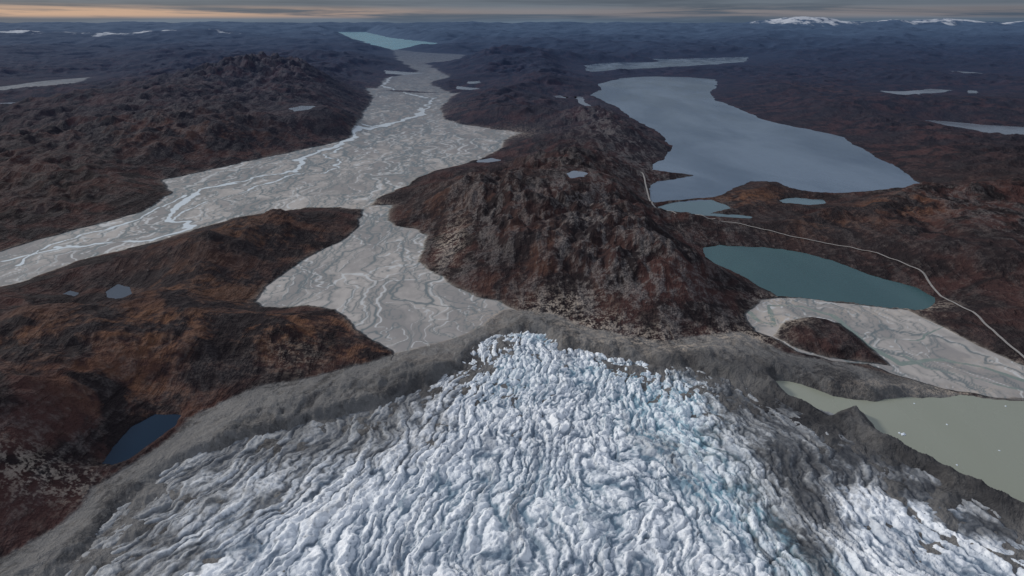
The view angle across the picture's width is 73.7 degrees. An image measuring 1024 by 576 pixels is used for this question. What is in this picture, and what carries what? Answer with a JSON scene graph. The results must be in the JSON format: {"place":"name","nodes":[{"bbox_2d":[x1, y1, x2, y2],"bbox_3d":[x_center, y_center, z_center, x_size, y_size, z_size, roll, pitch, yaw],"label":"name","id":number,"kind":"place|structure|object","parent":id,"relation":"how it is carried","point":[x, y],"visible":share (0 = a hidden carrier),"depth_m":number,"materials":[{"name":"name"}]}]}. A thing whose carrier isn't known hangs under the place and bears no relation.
{"place":"outdoors","nodes":[
{"label":"outdoors","id":0,"kind":"place"},
{"bbox_2d":[63,291,78,295],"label":"pond","id":1,"kind":"structure","parent":0,"point":[72,293],"depth_m":2700.32,"materials":[{"name":"liquid"}]},
{"bbox_2d":[106,284,131,298],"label":"pond","id":2,"kind":"structure","parent":0,"point":[118,291],"depth_m":2710.31,"materials":[{"name":"liquid"}]},
{"bbox_2d":[289,106,315,110],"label":"pond","id":3,"kind":"structure","parent":0,"point":[299,108],"depth_m":6745.17,"materials":[{"name":"liquid"}]},
{"bbox_2d":[385,70,420,74],"bbox_3d":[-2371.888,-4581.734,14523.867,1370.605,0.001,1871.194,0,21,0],"label":"pond","id":4,"kind":"structure","parent":0,"point":[396,72],"depth_m":14565.64,"materials":[{"name":"liquid"}]},
{"bbox_2d":[456,86,478,89],"bbox_3d":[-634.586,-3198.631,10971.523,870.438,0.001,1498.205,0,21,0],"label":"pond","id":5,"kind":"structure","parent":0,"point":[463,88],"depth_m":11050.31,"materials":[{"name":"liquid"}]},
{"bbox_2d":[467,81,479,83],"bbox_3d":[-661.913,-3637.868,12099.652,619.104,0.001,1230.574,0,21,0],"label":"pond","id":6,"kind":"structure","parent":0,"point":[471,82],"depth_m":12149.93,"materials":[{"name":"liquid"}]},
{"bbox_2d":[476,158,500,161],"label":"pond","id":7,"kind":"structure","parent":0,"point":[489,160],"depth_m":5297.25,"materials":[{"name":"liquid"}]},
{"bbox_2d":[0,16,1023,575],"bbox_3d":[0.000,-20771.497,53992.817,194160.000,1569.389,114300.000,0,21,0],"label":"terrain","id":8,"kind":"structure","parent":0,"point":[368,234],"depth_m":3259.82,"materials":[{"name":"brown soil"}]},
{"bbox_2d":[102,414,180,464],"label":"tarn","id":9,"kind":"structure","parent":8,"relation":"in","point":[135,439],"depth_m":1768.27,"materials":[{"name":"liquid"}]},
{"bbox_2d":[339,32,436,49],"bbox_3d":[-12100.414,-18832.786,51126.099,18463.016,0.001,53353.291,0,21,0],"label":"fjord","id":10,"kind":"structure","parent":8,"relation":"in","point":[385,41],"depth_m":37966.73,"materials":[{"name":"liquid"}]},
{"bbox_2d":[64,331,1023,575],"bbox_3d":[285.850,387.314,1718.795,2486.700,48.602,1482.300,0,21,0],"label":"glacier","id":11,"kind":"object","parent":8,"relation":"on","point":[596,470],"visible":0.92,"depth_m":1510.67,"materials":[{"name":"white ice"}]},
{"bbox_2d":[0,0,1023,22],"label":"sky","id":12,"kind":"structure","parent":0,"point":[11,11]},
{"bbox_2d":[567,171,587,177],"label":"pond","id":13,"kind":"structure","parent":0,"point":[573,174],"depth_m":3821.68,"materials":[{"name":"liquid"}]},
{"bbox_2d":[564,96,590,105],"bbox_3d":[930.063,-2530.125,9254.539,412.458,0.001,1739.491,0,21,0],"label":"pond","id":14,"kind":"structure","parent":0,"point":[581,100],"depth_m":9356.68,"materials":[{"name":"liquid"}]},
{"bbox_2d":[584,57,748,71],"bbox_3d":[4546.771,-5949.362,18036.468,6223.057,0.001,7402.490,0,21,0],"label":"lake","id":15,"kind":"structure","parent":0,"point":[658,64],"depth_m":17740.10,"materials":[{"name":"liquid"}]},
{"bbox_2d":[658,200,751,217],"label":"pond","id":16,"kind":"structure","parent":0,"point":[707,208],"depth_m":3953.69,"materials":[{"name":"liquid"}]},
{"bbox_2d":[591,76,918,202],"bbox_3d":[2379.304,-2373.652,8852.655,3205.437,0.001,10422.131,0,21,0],"label":"lake","id":17,"kind":"structure","parent":0,"point":[719,148],"depth_m":5755.00,"materials":[{"name":"liquid"}]},
{"bbox_2d":[780,198,825,204],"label":"pond","id":18,"kind":"structure","parent":0,"point":[804,201],"depth_m":4085.91,"materials":[{"name":"liquid"}]},
{"bbox_2d":[703,245,934,309],"bbox_3d":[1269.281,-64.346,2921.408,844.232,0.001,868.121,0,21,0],"label":"lake","id":19,"kind":"structure","parent":0,"point":[781,272],"depth_m":2858.30,"materials":[{"name":"teal liquid"}]},
{"bbox_2d":[641,172,1023,357],"bbox_3d":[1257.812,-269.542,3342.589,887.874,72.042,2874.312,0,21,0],"label":"gravel road","id":20,"kind":"structure","parent":0,"point":[982,320],"depth_m":2792.87,"materials":[{"name":"grey gravel"}]},
{"bbox_2d":[776,381,1023,501],"bbox_3d":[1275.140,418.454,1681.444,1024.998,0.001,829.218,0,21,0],"label":"proglacial lake","id":21,"kind":"structure","parent":0,"point":[973,436],"depth_m":1807.53,"materials":[{"name":"liquid"}]},
{"bbox_2d":[882,89,949,94],"bbox_3d":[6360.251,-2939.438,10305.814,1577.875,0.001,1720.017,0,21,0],"label":"lake","id":22,"kind":"structure","parent":0,"point":[919,91],"depth_m":10571.91,"materials":[{"name":"liquid"}]},
{"bbox_2d":[926,120,1023,134],"bbox_3d":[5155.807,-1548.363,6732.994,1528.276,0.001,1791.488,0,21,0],"label":"lake","id":23,"kind":"structure","parent":0,"point":[1005,130],"depth_m":6957.43,"materials":[{"name":"liquid"}]}
]}

